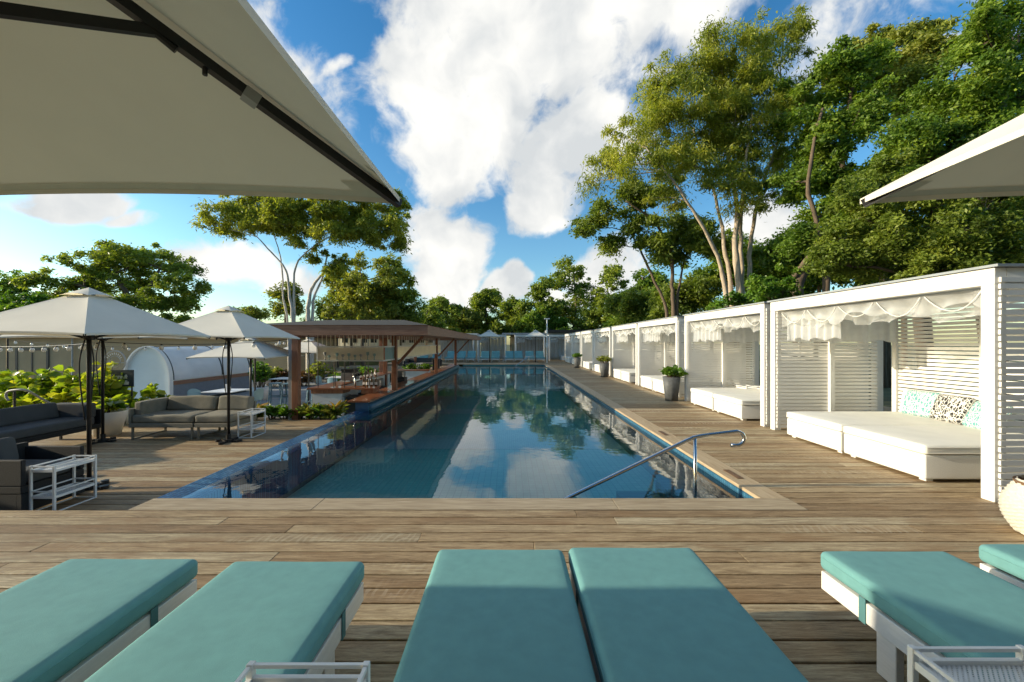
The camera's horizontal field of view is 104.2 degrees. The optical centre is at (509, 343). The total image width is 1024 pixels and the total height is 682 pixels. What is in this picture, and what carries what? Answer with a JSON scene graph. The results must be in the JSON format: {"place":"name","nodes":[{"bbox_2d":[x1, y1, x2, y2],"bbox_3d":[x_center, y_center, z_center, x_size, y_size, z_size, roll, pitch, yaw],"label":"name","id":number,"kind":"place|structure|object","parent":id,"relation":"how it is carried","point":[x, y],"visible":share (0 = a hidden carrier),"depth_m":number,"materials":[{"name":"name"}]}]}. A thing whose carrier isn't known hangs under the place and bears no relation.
{"place":"outdoors","nodes":[
{"label":"outdoors","id":0,"kind":"place"},
{"bbox_2d":[0,337,336,379],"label":"fence","id":1,"kind":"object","parent":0,"point":[26,360],"depth_m":24.00,"materials":[{"name":"grey metal"}]},
{"bbox_2d":[15,348,48,374],"bbox_3d":[-28.700,1.100,23.969,2.000,1.600,0.057,0,0,0],"label":"window","id":2,"kind":"structure","parent":1,"relation":"in","point":[28,361],"depth_m":23.97,"materials":[{"name":"glass"}]},
{"bbox_2d":[29,420,332,509],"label":"deck","id":3,"kind":"structure","parent":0,"point":[138,471],"depth_m":6.38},
{"bbox_2d":[0,437,84,509],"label":"armchair","id":4,"kind":"object","parent":3,"relation":"on","point":[17,460],"visible":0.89,"depth_m":4.40,"materials":[{"name":"grey fabric"}]},
{"bbox_2d":[0,402,100,442],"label":"sofa","id":5,"kind":"object","parent":3,"relation":"on","point":[31,423],"visible":0.87,"depth_m":6.79,"materials":[{"name":"grey fabric"}]},
{"bbox_2d":[29,455,96,509],"bbox_3d":[-4.945,1.550,4.430,0.270,0.500,0.440,0,0,0],"label":"side table","id":6,"kind":"object","parent":3,"relation":"on","point":[74,486],"visible":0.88,"depth_m":4.39,"materials":[{"name":"white"}]},
{"bbox_2d":[0,335,187,444],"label":"umbrella","id":7,"kind":"object","parent":3,"relation":"on","point":[103,438],"visible":0.27,"depth_m":7.26,"materials":[{"name":"black metal"}]},
{"bbox_2d":[72,394,129,436],"bbox_3d":[-7.994,1.417,7.877,0.836,0.765,0.809,0,0,0],"label":"planter","id":8,"kind":"object","parent":3,"relation":"on","point":[115,416],"visible":0.6,"depth_m":7.83,"materials":[{"name":"white ceramic"}]},
{"bbox_2d":[69,361,137,408],"bbox_3d":[-9.149,1.305,9.019,1.051,1.797,1.176,0,0,21],"label":"broadleaf shrub","id":9,"kind":"object","parent":3,"relation":"on","point":[114,388],"visible":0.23,"depth_m":8.98,"materials":[{"name":"green plant"}]},
{"bbox_2d":[0,288,210,490],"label":"umbrella","id":10,"kind":"object","parent":3,"relation":"on","point":[88,315],"visible":0.97,"depth_m":4.71,"materials":[{"name":"beige fabric"}]},
{"bbox_2d":[110,370,133,397],"bbox_3d":[-8.944,1.409,9.214,0.540,1.582,0.064,0,0,0],"label":"script sign","id":11,"kind":"object","parent":3,"relation":"on","point":[128,376],"visible":0.68,"depth_m":9.19,"materials":[{"name":"metal"}]},
{"bbox_2d":[129,383,173,408],"bbox_3d":[-8.055,1.337,8.999,0.815,0.934,0.692,0,0,-44],"label":"fiddle leaf shrub","id":12,"kind":"object","parent":3,"relation":"on","point":[148,391],"visible":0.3,"depth_m":8.85,"materials":[{"name":"green plant"}]},
{"bbox_2d":[128,395,220,438],"bbox_3d":[-6.500,1.427,7.820,1.200,0.746,0.800,0,0,0],"label":"sofa","id":13,"kind":"object","parent":3,"relation":"on","point":[165,413],"visible":0.89,"depth_m":7.61,"materials":[{"name":"grey fabric"}]},
{"bbox_2d":[138,305,299,444],"bbox_3d":[-5.130,0.555,7.280,1.736,2.490,1.736,0,0,0],"label":"umbrella","id":14,"kind":"object","parent":3,"relation":"on","point":[228,323],"visible":0.92,"depth_m":7.05,"materials":[{"name":"white fabric"}]},
{"bbox_2d":[195,395,256,438],"bbox_3d":[-5.540,1.426,7.820,0.660,0.748,0.800,0,0,0],"label":"sofa","id":15,"kind":"object","parent":3,"relation":"on","point":[218,417],"visible":0.84,"depth_m":7.77,"materials":[{"name":"grey fabric"}]},
{"bbox_2d":[237,408,265,437],"bbox_3d":[-5.015,1.550,7.760,0.270,0.500,0.440,0,0,0],"label":"side table","id":16,"kind":"object","parent":3,"relation":"on","point":[251,426],"visible":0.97,"depth_m":7.68,"materials":[{"name":"white"}]},
{"bbox_2d":[230,374,391,416],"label":"paving","id":17,"kind":"structure","parent":0,"point":[275,400],"depth_m":17.41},
{"bbox_2d":[0,369,38,408],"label":"broadleaf shrub","id":18,"kind":"object","parent":17,"relation":"on","point":[22,379],"visible":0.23,"depth_m":9.66,"materials":[{"name":"green plant"}]},
{"bbox_2d":[0,287,56,311],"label":"lime tree","id":19,"kind":"object","parent":17,"relation":"on","point":[24,299],"visible":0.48,"depth_m":29.85,"materials":[{"name":"green plant"}]},
{"bbox_2d":[10,365,74,405],"bbox_3d":[-11.181,1.362,9.830,1.699,1.686,1.381,0,0,0],"label":"broadleaf shrub","id":20,"kind":"object","parent":17,"relation":"on","point":[44,383],"visible":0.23,"depth_m":9.65,"materials":[{"name":"green plant"}]},
{"bbox_2d":[29,371,96,403],"bbox_3d":[-10.440,1.436,9.691,1.521,1.536,1.318,0,0,0],"label":"broadleaf shrub","id":21,"kind":"object","parent":17,"relation":"on","point":[65,384],"visible":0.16,"depth_m":9.36,"materials":[{"name":"green plant"}]},
{"bbox_2d":[123,346,252,398],"bbox_3d":[-12.678,1.150,16.150,1.665,2.100,4.500,0,0,0],"label":"caravan","id":22,"kind":"object","parent":17,"relation":"on","point":[171,371],"visible":0.62,"depth_m":14.62,"materials":[{"name":"white paint"}]},
{"bbox_2d":[186,338,304,395],"bbox_3d":[-6.200,1.020,9.550,1.734,2.360,1.734,0,0,0],"label":"umbrella","id":23,"kind":"object","parent":17,"relation":"on","point":[259,350],"visible":0.77,"depth_m":9.08,"materials":[{"name":"beige fabric"}]},
{"bbox_2d":[248,360,271,400],"bbox_3d":[-9.642,1.437,15.514,0.779,1.527,0.775,0,0,28],"label":"planter","id":24,"kind":"object","parent":17,"relation":"on","point":[263,372],"visible":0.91,"depth_m":15.43,"materials":[{"name":"white ceramic"}]},
{"bbox_2d":[257,417,339,419],"bbox_3d":[-5.240,2.030,9.700,2.720,0.340,0.600,0,0,0],"label":"planting bed","id":25,"kind":"object","parent":17,"relation":"on","point":[276,418],"depth_m":9.84,"materials":[{"name":"soil"}]},
{"bbox_2d":[315,400,350,418],"bbox_3d":[-4.254,1.633,9.629,0.804,0.503,0.776,0,0,-25],"label":"cordyline","id":26,"kind":"object","parent":25,"relation":"on","point":[339,408],"visible":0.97,"depth_m":9.59,"materials":[{"name":"green plant"}]},
{"bbox_2d":[284,339,330,405],"bbox_3d":[-7.100,1.020,14.100,1.734,2.360,1.734,0,0,0],"label":"umbrella","id":27,"kind":"object","parent":17,"relation":"on","point":[312,346],"visible":0.42,"depth_m":13.84,"materials":[{"name":"fabric"}]},
{"bbox_2d":[307,369,430,416],"bbox_3d":[-4.800,1.738,15.550,1.900,0.925,8.500,0,0,0],"label":"bar counter","id":28,"kind":"object","parent":17,"relation":"on","point":[327,393],"visible":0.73,"depth_m":11.45,"materials":[{"name":"brown wood"}]},
{"bbox_2d":[267,320,480,419],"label":"bar pavilion","id":29,"kind":"structure","parent":17,"relation":"on","point":[393,330],"depth_m":9.63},
{"bbox_2d":[316,335,440,360],"bbox_3d":[-4.375,0.125,15.459,1.890,0.750,9.083,0,0,0],"label":"hanging shelf","id":30,"kind":"object","parent":29,"relation":"hanging from","point":[349,354],"visible":0.85,"depth_m":11.00,"materials":[{"name":"white paint"}]},
{"bbox_2d":[348,364,459,415],"bbox_3d":[-3.708,1.891,18.515,0.625,0.918,17.230,0,0,0],"label":"swim up counter","id":31,"kind":"object","parent":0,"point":[382,399],"visible":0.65,"depth_m":12.13,"materials":[{"name":"brown wood"}]},
{"bbox_2d":[338,333,480,359],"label":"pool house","id":32,"kind":"structure","parent":0,"point":[357,342],"depth_m":41.00,"materials":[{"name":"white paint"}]},
{"bbox_2d":[287,391,656,498],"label":"pool floor","id":33,"kind":"structure","parent":0,"point":[459,473],"depth_m":7.82,"materials":[{"name":"tile"}]},
{"bbox_2d":[357,409,623,448],"bbox_3d":[-0.435,2.390,14.950,6.050,0.009,11.900,0,0,0],"label":"pool floor band","id":34,"kind":"object","parent":33,"relation":"on","point":[507,435],"visible":0.85,"depth_m":9.97,"materials":[{"name":"tile"}]},
{"bbox_2d":[403,366,585,396],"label":"water","id":35,"kind":"structure","parent":0,"point":[506,379],"depth_m":17.21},
{"bbox_2d":[279,365,717,497],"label":"pool wall","id":36,"kind":"structure","parent":0,"point":[670,482],"depth_m":8.13,"materials":[{"name":"tile"}]},
{"bbox_2d":[158,411,371,497],"bbox_3d":[-3.642,1.996,6.915,0.423,0.608,6.030,0,0,0],"label":"overflow edge","id":37,"kind":"object","parent":36,"relation":"attached to","point":[279,470],"visible":0.61,"depth_m":6.19,"materials":[{"name":"blue tile"}]},
{"bbox_2d":[544,365,753,497],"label":"waterline tiles","id":38,"kind":"object","parent":36,"relation":"attached to","point":[681,464],"visible":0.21,"depth_m":6.44,"materials":[{"name":"blue tile"}]},
{"bbox_2d":[564,429,745,497],"bbox_3d":[1.462,1.489,4.420,2.323,1.062,0.100,0,0,0],"label":"handrail","id":39,"kind":"object","parent":36,"relation":"on","point":[651,457],"visible":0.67,"depth_m":4.40,"materials":[{"name":"metal"}]},
{"bbox_2d":[0,359,1023,681],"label":"pool deck","id":40,"kind":"structure","parent":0,"point":[764,567],"depth_m":3.33,"materials":[{"name":"wood"}]},
{"bbox_2d":[0,559,197,681],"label":"sun lounger","id":41,"kind":"object","parent":40,"relation":"on","point":[76,620],"visible":0.97,"depth_m":1.78,"materials":[{"name":"teal fabric"}]},
{"bbox_2d":[0,0,402,207],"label":"umbrella","id":42,"kind":"object","parent":40,"relation":"on","point":[212,97],"visible":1,"depth_m":1.33,"materials":[{"name":"beige fabric"}]},
{"bbox_2d":[84,561,364,681],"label":"sun lounger","id":43,"kind":"object","parent":40,"relation":"on","point":[230,622],"visible":0.99,"depth_m":1.68,"materials":[{"name":"teal fabric"}]},
{"bbox_2d":[235,661,369,681],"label":"side table","id":44,"kind":"object","parent":40,"relation":"on","point":[249,673],"visible":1,"depth_m":1.30,"materials":[{"name":"white"}]},
{"bbox_2d":[433,335,475,360],"bbox_3d":[-5.125,0.405,37.545,3.850,2.390,2.150,0,0,0],"label":"cabana","id":45,"kind":"object","parent":40,"relation":"on","point":[471,345],"visible":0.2,"depth_m":37.60,"materials":[{"name":"white paint"}]},
{"bbox_2d":[129,364,806,510],"bbox_3d":[-0.398,1.615,17.040,6.523,0.039,26.430,0,0,0],"label":"pool coping","id":46,"kind":"object","parent":40,"relation":"on","point":[574,504],"visible":0.77,"depth_m":3.94,"materials":[{"name":"beige stone"}]},
{"bbox_2d":[157,364,785,497],"bbox_3d":[-0.620,1.714,16.918,6.960,0.233,26.163,0,0,0],"label":"pool coping","id":47,"kind":"object","parent":40,"relation":"on","point":[750,486],"visible":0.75,"depth_m":5.77,"materials":[{"name":"beige stone"}]},
{"bbox_2d":[477,335,506,360],"bbox_3d":[-1.625,0.405,37.545,2.750,2.390,2.150,0,0,0],"label":"cabana","id":48,"kind":"object","parent":40,"relation":"on","point":[500,344],"visible":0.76,"depth_m":37.58,"materials":[{"name":"white paint"}]},
{"bbox_2d":[393,549,595,681],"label":"sun lounger","id":49,"kind":"object","parent":40,"relation":"on","point":[497,616],"visible":1,"depth_m":1.67,"materials":[{"name":"teal fabric"}]},
{"bbox_2d":[515,335,544,360],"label":"cabana","id":50,"kind":"object","parent":40,"relation":"on","point":[527,344],"visible":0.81,"depth_m":37.59,"materials":[{"name":"white paint"}]},
{"bbox_2d":[548,335,579,360],"bbox_3d":[5.100,0.405,37.545,3.100,2.390,2.150,0,0,0],"label":"cabana","id":51,"kind":"object","parent":40,"relation":"on","point":[556,346],"visible":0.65,"depth_m":37.57,"materials":[{"name":"white paint"}]},
{"bbox_2d":[581,330,608,369],"bbox_3d":[5.915,0.405,25.150,2.150,2.390,3.800,0,0,0],"label":"cabana","id":52,"kind":"object","parent":40,"relation":"on","point":[587,341],"visible":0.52,"depth_m":26.72,"materials":[{"name":"white paint"}]},
{"bbox_2d":[593,327,632,375],"bbox_3d":[5.915,0.405,21.175,2.150,2.390,3.750,0,0,0],"label":"cabana","id":53,"kind":"object","parent":40,"relation":"on","point":[603,336],"visible":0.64,"depth_m":22.19,"materials":[{"name":"white paint"}]},
{"bbox_2d":[611,323,684,384],"bbox_3d":[5.915,0.405,17.115,2.150,2.390,3.770,0,0,0],"label":"cabana","id":54,"kind":"object","parent":40,"relation":"on","point":[626,334],"visible":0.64,"depth_m":18.63,"materials":[{"name":"white paint"}]},
{"bbox_2d":[564,175,747,356],"bbox_3d":[6.373,-2.903,18.631,7.825,9.455,4.188,0,0,0],"label":"slender tree","id":55,"kind":"object","parent":40,"relation":"on","point":[671,247],"visible":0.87,"depth_m":17.82,"materials":[{"name":"green plant"}]},
{"bbox_2d":[659,364,687,400],"bbox_3d":[4.553,1.099,11.145,0.728,1.003,0.734,0,0,0],"label":"planter","id":56,"kind":"object","parent":40,"relation":"on","point":[671,379],"visible":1,"depth_m":10.96,"materials":[{"name":"concrete"}]},
{"bbox_2d":[642,273,727,319],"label":"understory tree","id":57,"kind":"object","parent":40,"relation":"on","point":[700,294],"visible":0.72,"depth_m":20.12,"materials":[{"name":"green plant"}]},
{"bbox_2d":[568,548,807,681],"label":"sun lounger","id":58,"kind":"object","parent":40,"relation":"on","point":[664,615],"visible":0.98,"depth_m":1.68,"materials":[{"name":"teal fabric"}]},
{"bbox_2d":[636,316,745,397],"bbox_3d":[5.915,0.405,13.355,2.150,2.390,3.670,0,0,0],"label":"cabana","id":59,"kind":"object","parent":40,"relation":"on","point":[667,330],"visible":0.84,"depth_m":14.26,"materials":[{"name":"white paint"}]},
{"bbox_2d":[690,388,759,410],"bbox_3d":[5.714,1.381,9.929,1.923,0.439,1.153,0,0,0],"label":"daybed","id":60,"kind":"object","parent":40,"relation":"on","point":[703,397],"visible":0.45,"depth_m":9.81,"materials":[{"name":"fabric"}]},
{"bbox_2d":[705,290,756,385],"bbox_3d":[7.347,0.045,13.193,1.960,3.552,0.951,0,0,-25],"label":"pale bush","id":61,"kind":"object","parent":40,"relation":"on","point":[738,298],"visible":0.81,"depth_m":12.95,"materials":[{"name":"green plant"}]},
{"bbox_2d":[713,393,759,419],"bbox_3d":[5.714,1.381,8.754,1.923,0.439,1.153,0,0,0],"label":"daybed","id":62,"kind":"object","parent":40,"relation":"on","point":[743,406],"visible":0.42,"depth_m":8.45,"materials":[{"name":"fabric"}]},
{"bbox_2d":[741,262,804,304],"bbox_3d":[7.454,-0.253,11.682,1.929,4.149,1.488,0,0,-14],"label":"round bush","id":63,"kind":"object","parent":40,"relation":"on","point":[764,289],"visible":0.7,"depth_m":11.33,"materials":[{"name":"green plant"}]},
{"bbox_2d":[683,302,868,426],"bbox_3d":[5.915,0.405,9.355,2.150,2.390,3.570,0,0,0],"label":"cabana","id":64,"kind":"object","parent":40,"relation":"on","point":[744,324],"visible":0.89,"depth_m":10.59,"materials":[{"name":"white paint"}]},
{"bbox_2d":[786,411,959,452],"bbox_3d":[5.714,1.381,6.294,1.923,0.439,1.153,0,0,0],"label":"daybed","id":65,"kind":"object","parent":40,"relation":"on","point":[825,429],"visible":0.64,"depth_m":6.16,"materials":[{"name":"fabric"}]},
{"bbox_2d":[901,390,940,417],"bbox_3d":[6.601,0.968,6.399,0.150,0.420,0.500,20,-1,-4],"label":"throw cushion","id":66,"kind":"object","parent":65,"relation":"on","point":[917,403],"visible":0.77,"depth_m":6.37,"materials":[{"name":"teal fabric"}]},
{"bbox_2d":[929,394,976,424],"bbox_3d":[6.562,0.972,5.921,0.150,0.420,0.500,24,2,4],"label":"throw cushion","id":67,"kind":"object","parent":65,"relation":"on","point":[954,409],"visible":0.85,"depth_m":5.86,"materials":[{"name":"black fabric"}]},
{"bbox_2d":[767,263,1023,501],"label":"cabana","id":68,"kind":"object","parent":40,"relation":"on","point":[992,294],"visible":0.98,"depth_m":6.13,"materials":[{"name":"white paint"}]},
{"bbox_2d":[821,551,1023,681],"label":"sun lounger","id":69,"kind":"object","parent":40,"relation":"on","point":[898,602],"visible":0.96,"depth_m":1.88,"materials":[{"name":"teal fabric"}]},
{"bbox_2d":[843,425,1023,480],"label":"daybed","id":70,"kind":"object","parent":40,"relation":"on","point":[926,453],"visible":0.83,"depth_m":4.83,"materials":[{"name":"white fabric"}]},
{"bbox_2d":[962,401,1013,429],"bbox_3d":[6.483,0.991,5.424,0.150,0.420,0.480,29,7,12],"label":"throw cushion","id":71,"kind":"object","parent":70,"relation":"on","point":[972,418],"visible":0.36,"depth_m":5.51,"materials":[{"name":"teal fabric"}]},
{"bbox_2d":[860,114,1023,207],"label":"umbrella","id":72,"kind":"object","parent":40,"relation":"on","point":[990,163],"visible":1,"depth_m":1.55,"materials":[{"name":"white fabric"}]},
{"bbox_2d":[907,645,1023,681],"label":"side table","id":73,"kind":"object","parent":40,"relation":"on","point":[918,661],"visible":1,"depth_m":1.37,"materials":[{"name":"white"}]},
{"bbox_2d":[979,544,1023,588],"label":"sun lounger","id":74,"kind":"object","parent":40,"relation":"on","point":[1005,562],"visible":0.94,"depth_m":2.25,"materials":[{"name":"teal fabric"}]},
{"bbox_2d":[998,475,1023,534],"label":"woven basket","id":75,"kind":"object","parent":40,"relation":"on","point":[1011,501],"visible":1,"depth_m":3.34,"materials":[{"name":"white wicker"}]},
{"bbox_2d":[0,0,1023,344],"label":"sky","id":76,"kind":"structure","parent":0,"point":[485,115],"materials":[{"name":"blue"}]},
{"bbox_2d":[339,345,1023,420],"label":"garden ground","id":77,"kind":"structure","parent":0,"point":[887,397],"depth_m":26.00,"materials":[{"name":"plant"}]},
{"bbox_2d":[420,294,463,331],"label":"distant tree","id":78,"kind":"object","parent":77,"relation":"on","point":[447,308],"visible":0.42,"depth_m":45.57,"materials":[{"name":"green plant"}]},
{"bbox_2d":[448,304,484,333],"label":"distant tree","id":79,"kind":"object","parent":77,"relation":"on","point":[467,320],"visible":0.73,"depth_m":49.54,"materials":[{"name":"green plant"}]},
{"bbox_2d":[467,286,504,350],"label":"distant tree","id":80,"kind":"object","parent":77,"relation":"on","point":[485,299],"visible":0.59,"depth_m":51.62,"materials":[{"name":"green plant"}]},
{"bbox_2d":[489,294,526,350],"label":"distant tree","id":81,"kind":"object","parent":77,"relation":"on","point":[508,315],"visible":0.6,"depth_m":49.22,"materials":[{"name":"green plant"}]},
{"bbox_2d":[511,273,566,332],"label":"distant tree","id":82,"kind":"object","parent":77,"relation":"on","point":[538,292],"visible":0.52,"depth_m":46.85,"materials":[{"name":"green plant"}]},
{"bbox_2d":[502,330,586,358],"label":"building","id":83,"kind":"structure","parent":77,"relation":"on","point":[554,332],"depth_m":42.80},
{"bbox_2d":[517,305,576,337],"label":"distant tree","id":84,"kind":"object","parent":77,"relation":"on","point":[533,320],"visible":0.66,"depth_m":45.60,"materials":[{"name":"green plant"}]},
{"bbox_2d":[550,255,597,329],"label":"distant tree","id":85,"kind":"object","parent":77,"relation":"on","point":[571,310],"visible":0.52,"depth_m":49.52,"materials":[{"name":"green plant"}]},
{"bbox_2d":[572,260,629,329],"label":"distant tree","id":86,"kind":"object","parent":77,"relation":"on","point":[593,316],"visible":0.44,"depth_m":45.56,"materials":[{"name":"green plant"}]},
{"bbox_2d":[597,286,655,325],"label":"understory tree","id":87,"kind":"object","parent":77,"relation":"on","point":[629,305],"visible":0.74,"depth_m":23.35,"materials":[{"name":"green plant"}]},
{"bbox_2d":[597,266,669,327],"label":"distant tree","id":88,"kind":"object","parent":77,"relation":"on","point":[644,280],"visible":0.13,"depth_m":39.89,"materials":[{"name":"green plant"}]},
{"bbox_2d":[570,3,831,385],"bbox_3d":[7.704,-5.222,15.016,10.328,14.102,4.744,0,0,-16],"label":"gum tree","id":89,"kind":"object","parent":77,"relation":"on","point":[732,106],"visible":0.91,"depth_m":14.43,"materials":[{"name":"green plant"}]},
{"bbox_2d":[683,227,761,289],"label":"understory tree","id":90,"kind":"object","parent":77,"relation":"on","point":[712,269],"visible":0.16,"depth_m":21.48,"materials":[{"name":"green plant"}]},
{"bbox_2d":[722,223,808,300],"bbox_3d":[12.653,-2.075,19.269,4.054,7.751,3.714,0,0,0],"label":"understory tree","id":91,"kind":"object","parent":77,"relation":"on","point":[764,264],"visible":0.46,"depth_m":18.87,"materials":[{"name":"green plant"}]},
{"bbox_2d":[784,234,858,342],"bbox_3d":[14.323,-2.126,18.112,3.788,7.853,3.428,0,0,28],"label":"understory tree","id":92,"kind":"object","parent":77,"relation":"on","point":[813,283],"visible":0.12,"depth_m":17.63,"materials":[{"name":"green plant"}]},
{"bbox_2d":[755,32,906,356],"bbox_3d":[10.878,-4.090,13.392,4.365,11.868,3.956,0,0,0],"label":"broadleaf tree","id":93,"kind":"object","parent":77,"relation":"on","point":[843,65],"visible":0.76,"depth_m":12.92,"materials":[{"name":"green plant"}]},
{"bbox_2d":[818,15,965,387],"bbox_3d":[15.325,-5.806,15.783,6.563,15.261,4.005,0,0,-26],"label":"umbrella crowned tree","id":94,"kind":"object","parent":77,"relation":"on","point":[924,41],"visible":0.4,"depth_m":14.84,"materials":[{"name":"green plant"}]},
{"bbox_2d":[793,145,1023,391],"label":"spreading tree","id":95,"kind":"object","parent":77,"relation":"on","point":[980,234],"visible":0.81,"depth_m":9.29,"materials":[{"name":"green plant"}]},
{"bbox_2d":[862,0,1023,394],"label":"rainforest tree","id":96,"kind":"object","parent":77,"relation":"on","point":[987,95],"visible":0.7,"depth_m":10.28,"materials":[{"name":"green plant"}]},
{"bbox_2d":[339,345,1023,366],"bbox_3d":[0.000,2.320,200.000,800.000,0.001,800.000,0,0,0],"label":"ground","id":97,"kind":"structure","parent":0,"point":[914,346],"depth_m":274.65,"materials":[{"name":"soil"}]},
{"bbox_2d":[0,269,50,310],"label":"edge tree","id":98,"kind":"object","parent":97,"relation":"on","point":[4,284],"visible":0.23,"depth_m":34.77,"materials":[{"name":"green plant"}]},
{"bbox_2d":[8,238,214,323],"bbox_3d":[-32.328,-3.044,32.969,18.852,11.032,7.835,0,0,0],"label":"fig tree","id":99,"kind":"object","parent":97,"relation":"on","point":[111,259],"visible":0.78,"depth_m":31.93,"materials":[{"name":"green plant"}]},
{"bbox_2d":[233,304,272,320],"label":"garden tree","id":100,"kind":"object","parent":97,"relation":"on","point":[253,312],"visible":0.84,"depth_m":43.52,"materials":[{"name":"green plant"}]},
{"bbox_2d":[261,281,305,321],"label":"garden tree","id":101,"kind":"object","parent":97,"relation":"on","point":[278,308],"visible":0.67,"depth_m":29.82,"materials":[{"name":"green plant"}]},
{"bbox_2d":[187,187,413,346],"bbox_3d":[-11.320,-3.661,22.260,12.669,11.932,4.918,0,0,0],"label":"white gum","id":102,"kind":"object","parent":97,"relation":"on","point":[341,222],"visible":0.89,"depth_m":21.34,"materials":[{"name":"green plant"}]},
{"bbox_2d":[299,292,340,367],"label":"garden tree","id":103,"kind":"object","parent":97,"relation":"on","point":[327,298],"visible":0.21,"depth_m":33.47,"materials":[{"name":"green plant"}]},
{"bbox_2d":[301,246,354,381],"bbox_3d":[-10.381,-1.607,22.521,3.225,7.822,2.311,0,0,0],"label":"twin trunk gum","id":104,"kind":"object","parent":97,"relation":"on","point":[335,269],"visible":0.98,"depth_m":22.50,"materials":[{"name":"green plant"}]},
{"bbox_2d":[319,250,405,366],"bbox_3d":[-10.570,-2.260,28.674,6.209,9.120,4.301,0,0,0],"label":"garden tree","id":105,"kind":"object","parent":97,"relation":"on","point":[361,293],"visible":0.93,"depth_m":28.49,"materials":[{"name":"green plant"}]},
{"bbox_2d":[370,251,421,306],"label":"garden tree","id":106,"kind":"object","parent":97,"relation":"on","point":[405,273],"visible":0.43,"depth_m":30.66,"materials":[{"name":"green plant"}]},
{"bbox_2d":[372,287,428,365],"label":"garden tree","id":107,"kind":"object","parent":97,"relation":"on","point":[405,296],"visible":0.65,"depth_m":29.49,"materials":[{"name":"green plant"}]},
{"bbox_2d":[421,303,447,344],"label":"garden tree","id":108,"kind":"object","parent":97,"relation":"on","point":[434,315],"visible":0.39,"depth_m":37.77,"materials":[{"name":"green plant"}]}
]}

